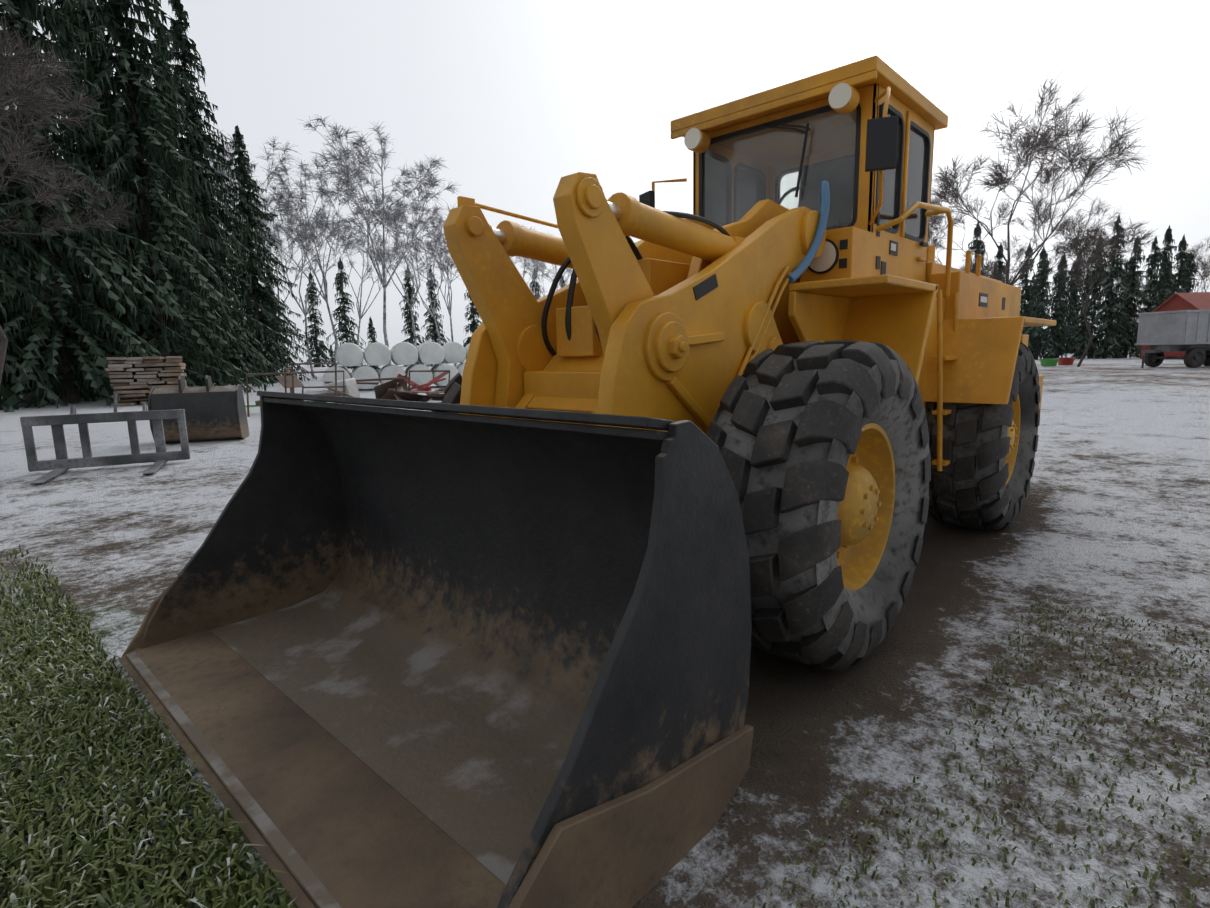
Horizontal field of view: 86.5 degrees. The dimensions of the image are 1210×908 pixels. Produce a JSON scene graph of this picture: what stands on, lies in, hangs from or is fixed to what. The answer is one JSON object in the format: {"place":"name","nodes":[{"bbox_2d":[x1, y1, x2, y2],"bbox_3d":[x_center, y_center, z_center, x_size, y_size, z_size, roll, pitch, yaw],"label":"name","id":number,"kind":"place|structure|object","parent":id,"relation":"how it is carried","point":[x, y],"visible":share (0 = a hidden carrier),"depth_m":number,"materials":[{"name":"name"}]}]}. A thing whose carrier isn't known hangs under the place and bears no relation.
{"place":"outdoors","nodes":[
{"label":"outdoors","id":0,"kind":"place"},
{"bbox_2d":[0,344,1209,907],"bbox_3d":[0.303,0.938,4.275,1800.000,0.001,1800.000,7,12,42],"label":"terrain","id":1,"kind":"structure","parent":0,"point":[1112,518],"depth_m":3.19,"materials":[{"name":"white snow"}]},
{"bbox_2d":[0,10,105,384],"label":"bare tree","id":2,"kind":"object","parent":1,"relation":"on","point":[8,64],"visible":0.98,"depth_m":19.02,"materials":[{"name":"plant"}]},
{"bbox_2d":[0,86,111,409],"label":"spruce tree","id":3,"kind":"object","parent":1,"relation":"on","point":[13,372],"visible":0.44,"depth_m":23.82,"materials":[{"name":"green plant"}]},
{"bbox_2d":[0,43,112,401],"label":"spruce tree","id":4,"kind":"object","parent":1,"relation":"on","point":[17,249],"visible":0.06,"depth_m":28.79,"materials":[{"name":"green plant"}]},
{"bbox_2d":[40,105,90,277],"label":"spruce tree","id":5,"kind":"object","parent":1,"relation":"on","point":[47,144],"depth_m":50.78,"materials":[{"name":"green plant"}]},
{"bbox_2d":[0,97,139,242],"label":"bare tree","id":6,"kind":"object","parent":1,"relation":"on","point":[36,169],"visible":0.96,"depth_m":21.20,"materials":[{"name":"plant"}]},
{"bbox_2d":[0,0,192,411],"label":"spruce tree","id":7,"kind":"object","parent":1,"relation":"on","point":[66,344],"visible":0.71,"depth_m":25.02,"materials":[{"name":"green plant"}]},
{"bbox_2d":[8,0,198,390],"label":"spruce tree","id":8,"kind":"object","parent":1,"relation":"on","point":[64,11],"visible":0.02,"depth_m":35.81,"materials":[{"name":"green plant"}]},
{"bbox_2d":[20,393,189,484],"bbox_3d":[-7.382,-0.304,9.441,2.000,1.115,1.620,-6,10,-26],"label":"metal frame","id":9,"kind":"object","parent":1,"relation":"on","point":[160,457],"visible":1,"depth_m":9.69,"materials":[{"name":"grey metal"}]},
{"bbox_2d":[35,1,224,398],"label":"spruce tree","id":10,"kind":"object","parent":1,"relation":"on","point":[101,165],"visible":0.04,"depth_m":30.16,"materials":[{"name":"green plant"}]},
{"bbox_2d":[105,356,187,405],"bbox_3d":[-17.675,-2.871,24.965,2.368,1.808,2.567,-6,10,-30],"label":"plank stack","id":11,"kind":"object","parent":1,"relation":"on","point":[134,385],"visible":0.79,"depth_m":24.10,"materials":[{"name":"brown wood"}]},
{"bbox_2d":[41,0,268,401],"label":"spruce tree","id":12,"kind":"object","parent":1,"relation":"on","point":[131,128],"visible":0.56,"depth_m":28.46,"materials":[{"name":"green plant"}]},
{"bbox_2d":[148,375,249,443],"bbox_3d":[-8.181,-0.925,13.041,1.495,1.334,1.373,-5,10,-21],"label":"loader bucket","id":13,"kind":"object","parent":1,"relation":"on","point":[214,413],"visible":0.92,"depth_m":12.57,"materials":[{"name":"metal"}]},
{"bbox_2d":[143,15,278,383],"bbox_3d":[-27.249,-14.966,41.612,9.695,25.131,10.609,6,11,38],"label":"spruce tree","id":14,"kind":"object","parent":1,"relation":"on","point":[164,90],"visible":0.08,"depth_m":40.32,"materials":[{"name":"green plant"}]},
{"bbox_2d":[150,0,289,387],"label":"spruce tree","id":15,"kind":"object","parent":1,"relation":"on","point":[195,153],"visible":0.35,"depth_m":35.65,"materials":[{"name":"green plant"}]},
{"bbox_2d":[204,129,301,333],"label":"birch tree","id":16,"kind":"object","parent":1,"relation":"on","point":[272,173],"visible":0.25,"depth_m":50.56,"materials":[{"name":"grey plant"}]},
{"bbox_2d":[213,125,319,383],"bbox_3d":[-24.068,-11.894,44.191,7.526,20.136,7.595,2,9,18],"label":"spruce tree","id":17,"kind":"object","parent":1,"relation":"on","point":[263,297],"visible":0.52,"depth_m":43.73,"materials":[{"name":"green plant"}]},
{"bbox_2d":[225,193,325,375],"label":"birch tree","id":18,"kind":"object","parent":1,"relation":"on","point":[308,240],"visible":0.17,"depth_m":58.28,"materials":[{"name":"grey plant"}]},
{"bbox_2d":[264,263,300,367],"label":"spruce","id":19,"kind":"object","parent":1,"relation":"on","point":[281,342],"visible":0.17,"depth_m":103.09,"materials":[{"name":"green plant"}]},
{"bbox_2d":[230,198,360,378],"bbox_3d":[-23.813,-13.039,51.992,8.858,13.701,9.778,6,11,37],"label":"birch tree","id":20,"kind":"object","parent":1,"relation":"on","point":[301,234],"visible":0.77,"depth_m":50.46,"materials":[{"name":"grey plant"}]},
{"bbox_2d":[247,155,358,365],"bbox_3d":[-25.177,-15.686,54.614,11.566,18.209,9.015,6,11,37],"label":"birch tree","id":21,"kind":"object","parent":1,"relation":"on","point":[288,194],"visible":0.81,"depth_m":53.74,"materials":[{"name":"grey plant"}]},
{"bbox_2d":[301,272,329,366],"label":"spruce","id":22,"kind":"object","parent":1,"relation":"on","point":[312,297],"visible":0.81,"depth_m":113.56,"materials":[{"name":"green plant"}]},
{"bbox_2d":[328,344,335,368],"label":"young spruce","id":23,"kind":"object","parent":1,"relation":"on","point":[331,353],"visible":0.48,"depth_m":46.94,"materials":[{"name":"green plant"}]},
{"bbox_2d":[326,258,365,367],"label":"spruce","id":24,"kind":"object","parent":1,"relation":"on","point":[343,309],"visible":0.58,"depth_m":94.05,"materials":[{"name":"green plant"}]},
{"bbox_2d":[246,363,449,416],"bbox_3d":[-7.541,-2.156,20.844,4.472,1.692,7.948,7,12,42],"label":"machinery","id":25,"kind":"object","parent":1,"relation":"on","point":[291,381],"depth_m":20.82,"materials":[{"name":"red metal"}]},
{"bbox_2d":[329,378,402,404],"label":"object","id":26,"kind":"object","parent":1,"relation":"on","point":[351,387],"visible":0.27,"depth_m":20.23,"materials":[{"name":"white plastic"}]},
{"bbox_2d":[328,221,404,364],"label":"birch tree","id":27,"kind":"object","parent":1,"relation":"on","point":[359,241],"visible":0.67,"depth_m":63.44,"materials":[{"name":"grey plant"}]},
{"bbox_2d":[367,316,379,372],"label":"young spruce","id":28,"kind":"object","parent":1,"relation":"on","point":[371,330],"visible":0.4,"depth_m":45.78,"materials":[{"name":"green plant"}]},
{"bbox_2d":[296,115,456,364],"bbox_3d":[-17.631,-16.913,53.746,11.804,20.567,10.765,-1,9,-1],"label":"birch tree","id":29,"kind":"object","parent":1,"relation":"on","point":[346,182],"visible":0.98,"depth_m":52.44,"materials":[{"name":"grey plant"}]},
{"bbox_2d":[311,184,445,346],"bbox_3d":[-19.677,-15.628,57.708,12.034,16.862,10.902,-2,9,-7],"label":"birch tree","id":30,"kind":"object","parent":1,"relation":"on","point":[395,216],"visible":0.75,"depth_m":57.54,"materials":[{"name":"grey plant"}]},
{"bbox_2d":[323,341,469,388],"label":"wrapped hay bales","id":31,"kind":"object","parent":1,"relation":"on","point":[400,353],"visible":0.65,"depth_m":31.36,"materials":[{"name":"white plastic"}]},
{"bbox_2d":[399,270,426,366],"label":"spruce","id":32,"kind":"object","parent":1,"relation":"on","point":[408,290],"visible":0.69,"depth_m":101.51,"materials":[{"name":"green plant"}]},
{"bbox_2d":[380,226,449,345],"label":"birch tree","id":33,"kind":"object","parent":1,"relation":"on","point":[422,270],"visible":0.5,"depth_m":82.25,"materials":[{"name":"grey plant"}]},
{"bbox_2d":[398,216,459,366],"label":"birch tree","id":34,"kind":"object","parent":1,"relation":"on","point":[439,253],"visible":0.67,"depth_m":66.53,"materials":[{"name":"grey plant"}]},
{"bbox_2d":[421,268,450,365],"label":"spruce","id":35,"kind":"object","parent":1,"relation":"on","point":[434,337],"visible":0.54,"depth_m":98.89,"materials":[{"name":"green plant"}]},
{"bbox_2d":[463,290,481,347],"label":"spruce","id":36,"kind":"object","parent":1,"relation":"on","point":[473,324],"visible":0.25,"depth_m":104.12,"materials":[{"name":"green plant"}]},
{"bbox_2d":[440,255,518,283],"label":"birch tree","id":37,"kind":"object","parent":1,"relation":"on","point":[452,267],"visible":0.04,"depth_m":69.55,"materials":[{"name":"grey plant"}]},
{"bbox_2d":[510,226,550,294],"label":"birch tree","id":38,"kind":"object","parent":1,"relation":"on","point":[525,265],"visible":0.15,"depth_m":78.75,"materials":[{"name":"grey plant"}]},
{"bbox_2d":[529,273,542,299],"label":"spruce","id":39,"kind":"object","parent":1,"relation":"on","point":[536,291],"visible":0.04,"depth_m":114.97,"materials":[{"name":"green plant"}]},
{"bbox_2d":[520,257,572,296],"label":"birch tree","id":40,"kind":"object","parent":1,"relation":"on","point":[542,271],"visible":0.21,"depth_m":69.74,"materials":[{"name":"grey plant"}]},
{"bbox_2d":[118,55,1056,907],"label":"wheel loader","id":41,"kind":"object","parent":1,"relation":"on","point":[522,599],"visible":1,"depth_m":3.10,"materials":[{"name":"metal"}]},
{"bbox_2d":[929,181,964,243],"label":"bare tree","id":42,"kind":"object","parent":1,"relation":"on","point":[945,214],"visible":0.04,"depth_m":39.89,"materials":[{"name":"grey plant"}]},
{"bbox_2d":[964,222,986,274],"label":"spruce","id":43,"kind":"object","parent":1,"relation":"on","point":[975,246],"visible":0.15,"depth_m":94.26,"materials":[{"name":"green plant"}]},
{"bbox_2d":[960,256,1012,283],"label":"bare tree","id":44,"kind":"object","parent":1,"relation":"on","point":[996,278],"visible":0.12,"depth_m":84.34,"materials":[{"name":"grey plant"}]},
{"bbox_2d":[971,259,1018,286],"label":"bare tree","id":45,"kind":"object","parent":1,"relation":"on","point":[986,270],"visible":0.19,"depth_m":84.58,"materials":[{"name":"grey plant"}]},
{"bbox_2d":[991,243,1010,282],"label":"spruce","id":46,"kind":"object","parent":1,"relation":"on","point":[998,256],"visible":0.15,"depth_m":94.25,"materials":[{"name":"green plant"}]},
{"bbox_2d":[928,192,1107,286],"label":"bare tree","id":47,"kind":"object","parent":1,"relation":"on","point":[1020,252],"visible":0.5,"depth_m":35.65,"materials":[{"name":"grey plant"}]},
{"bbox_2d":[1025,285,1036,347],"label":"spruce","id":48,"kind":"object","parent":1,"relation":"on","point":[1029,302],"visible":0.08,"depth_m":87.30,"materials":[{"name":"green plant"}]},
{"bbox_2d":[1017,243,1047,353],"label":"spruce","id":49,"kind":"object","parent":1,"relation":"on","point":[1024,306],"visible":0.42,"depth_m":62.35,"materials":[{"name":"green plant"}]},
{"bbox_2d":[1029,272,1040,354],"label":"spruce","id":50,"kind":"object","parent":1,"relation":"on","point":[1033,278],"visible":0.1,"depth_m":90.32,"materials":[{"name":"green plant"}]},
{"bbox_2d":[930,69,1150,285],"bbox_3d":[18.130,-9.656,27.541,8.541,12.971,6.749,0,9,10],"label":"bare tree","id":51,"kind":"object","parent":1,"relation":"on","point":[1044,141],"visible":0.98,"depth_m":27.10,"materials":[{"name":"grey plant"}]},
{"bbox_2d":[1023,250,1058,359],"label":"spruce","id":52,"kind":"object","parent":1,"relation":"on","point":[1038,312],"visible":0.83,"depth_m":61.10,"materials":[{"name":"green plant"}]},
{"bbox_2d":[1032,246,1051,353],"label":"spruce","id":53,"kind":"object","parent":1,"relation":"on","point":[1040,258],"visible":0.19,"depth_m":94.76,"materials":[{"name":"green plant"}]},
{"bbox_2d":[1039,359,1058,366],"bbox_3d":[30.609,-6.302,44.312,1.160,0.520,1.160,7,12,42],"label":"green tub","id":54,"kind":"object","parent":1,"relation":"on","point":[1049,362],"visible":1,"depth_m":43.95,"materials":[{"name":"plastic"}]},
{"bbox_2d":[1032,259,1075,358],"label":"spruce","id":55,"kind":"object","parent":1,"relation":"on","point":[1054,330],"visible":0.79,"depth_m":61.93,"materials":[{"name":"green plant"}]},
{"bbox_2d":[1039,254,1079,358],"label":"spruce","id":56,"kind":"object","parent":1,"relation":"on","point":[1068,331],"visible":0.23,"depth_m":63.99,"materials":[{"name":"green plant"}]},
{"bbox_2d":[1056,358,1075,364],"bbox_3d":[33.212,-6.678,46.342,1.160,0.520,1.160,7,12,42],"label":"red tub","id":57,"kind":"object","parent":1,"relation":"on","point":[1065,361],"visible":0.96,"depth_m":45.96,"materials":[{"name":"paint"}]},
{"bbox_2d":[1059,263,1081,353],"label":"spruce","id":58,"kind":"object","parent":1,"relation":"on","point":[1073,324],"visible":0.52,"depth_m":92.95,"materials":[{"name":"green plant"}]},
{"bbox_2d":[1064,258,1084,352],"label":"spruce","id":59,"kind":"object","parent":1,"relation":"on","point":[1078,302],"visible":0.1,"depth_m":95.17,"materials":[{"name":"green plant"}]},
{"bbox_2d":[1067,276,1101,358],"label":"spruce","id":60,"kind":"object","parent":1,"relation":"on","point":[1081,345],"visible":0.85,"depth_m":61.89,"materials":[{"name":"green plant"}]},
{"bbox_2d":[1065,237,1113,357],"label":"spruce","id":61,"kind":"object","parent":1,"relation":"on","point":[1095,290],"visible":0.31,"depth_m":64.75,"materials":[{"name":"green plant"}]},
{"bbox_2d":[1042,195,1159,366],"bbox_3d":[31.762,-11.233,41.588,5.785,11.118,7.321,3,10,26],"label":"bare tree","id":62,"kind":"object","parent":1,"relation":"on","point":[1104,253],"visible":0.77,"depth_m":41.31,"materials":[{"name":"grey plant"}]},
{"bbox_2d":[1073,255,1145,350],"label":"bare tree","id":63,"kind":"object","parent":1,"relation":"on","point":[1124,281],"visible":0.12,"depth_m":85.53,"materials":[{"name":"plant"}]},
{"bbox_2d":[1067,259,1152,318],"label":"bare tree","id":64,"kind":"object","parent":1,"relation":"on","point":[1083,268],"visible":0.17,"depth_m":88.07,"materials":[{"name":"plant"}]},
{"bbox_2d":[1087,215,1140,358],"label":"spruce","id":65,"kind":"object","parent":1,"relation":"on","point":[1110,310],"visible":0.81,"depth_m":60.87,"materials":[{"name":"green plant"}]},
{"bbox_2d":[1108,271,1131,350],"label":"spruce","id":66,"kind":"object","parent":1,"relation":"on","point":[1120,323],"visible":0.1,"depth_m":96.72,"materials":[{"name":"green plant"}]},
{"bbox_2d":[1103,236,1148,357],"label":"spruce","id":67,"kind":"object","parent":1,"relation":"on","point":[1131,274],"visible":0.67,"depth_m":61.56,"materials":[{"name":"green plant"}]},
{"bbox_2d":[1128,236,1163,356],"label":"spruce","id":68,"kind":"object","parent":1,"relation":"on","point":[1147,301],"visible":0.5,"depth_m":65.61,"materials":[{"name":"green plant"}]},
{"bbox_2d":[1132,225,1176,347],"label":"spruce","id":69,"kind":"object","parent":1,"relation":"on","point":[1168,239],"visible":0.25,"depth_m":100.96,"materials":[{"name":"green plant"}]},
{"bbox_2d":[1139,256,1173,353],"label":"spruce","id":70,"kind":"object","parent":1,"relation":"on","point":[1163,275],"visible":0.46,"depth_m":61.62,"materials":[{"name":"green plant"}]},
{"bbox_2d":[1155,261,1173,301],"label":"spruce","id":71,"kind":"object","parent":1,"relation":"on","point":[1169,279],"visible":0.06,"depth_m":86.53,"materials":[{"name":"green plant"}]},
{"bbox_2d":[1144,347,1209,367],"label":"trailer wheels","id":72,"kind":"object","parent":1,"relation":"on","point":[1187,358],"visible":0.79,"depth_m":37.01,"materials":[{"name":"black rubber"}]},
{"bbox_2d":[1141,344,1209,367],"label":"trailer chassis","id":73,"kind":"object","parent":72,"relation":"on","point":[1196,358],"visible":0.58,"depth_m":37.65,"materials":[{"name":"metal"}]},
{"bbox_2d":[1135,310,1209,344],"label":"trailer body","id":74,"kind":"object","parent":73,"relation":"on","point":[1183,327],"visible":1,"depth_m":36.87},
{"bbox_2d":[1164,235,1191,296],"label":"spruce","id":75,"kind":"object","parent":1,"relation":"on","point":[1183,260],"visible":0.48,"depth_m":64.49,"materials":[{"name":"green plant"}]},
{"bbox_2d":[1180,252,1198,292],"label":"spruce","id":76,"kind":"object","parent":1,"relation":"on","point":[1192,269],"visible":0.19,"depth_m":65.49,"materials":[{"name":"green plant"}]},
{"bbox_2d":[1172,237,1209,291],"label":"bare tree","id":77,"kind":"object","parent":1,"relation":"on","point":[1205,275],"visible":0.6,"depth_m":89.98,"materials":[{"name":"grey plant"}]},
{"bbox_2d":[0,545,1209,907],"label":"grass","id":78,"kind":"structure","parent":0,"point":[78,669],"depth_m":2.39,"materials":[{"name":"green plant"}]},
{"bbox_2d":[0,0,1209,359],"label":"sky","id":79,"kind":"structure","parent":0,"point":[515,98],"materials":[{"name":"white"}]},
{"bbox_2d":[1140,295,1197,359],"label":"barn walls","id":80,"kind":"structure","parent":0,"point":[1177,303],"depth_m":54.15,"materials":[{"name":"red wood"}]},
{"bbox_2d":[1138,292,1209,322],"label":"barn roof","id":81,"kind":"structure","parent":80,"relation":"on","point":[1199,300],"depth_m":53.12,"materials":[{"name":"red metal"}]}
]}

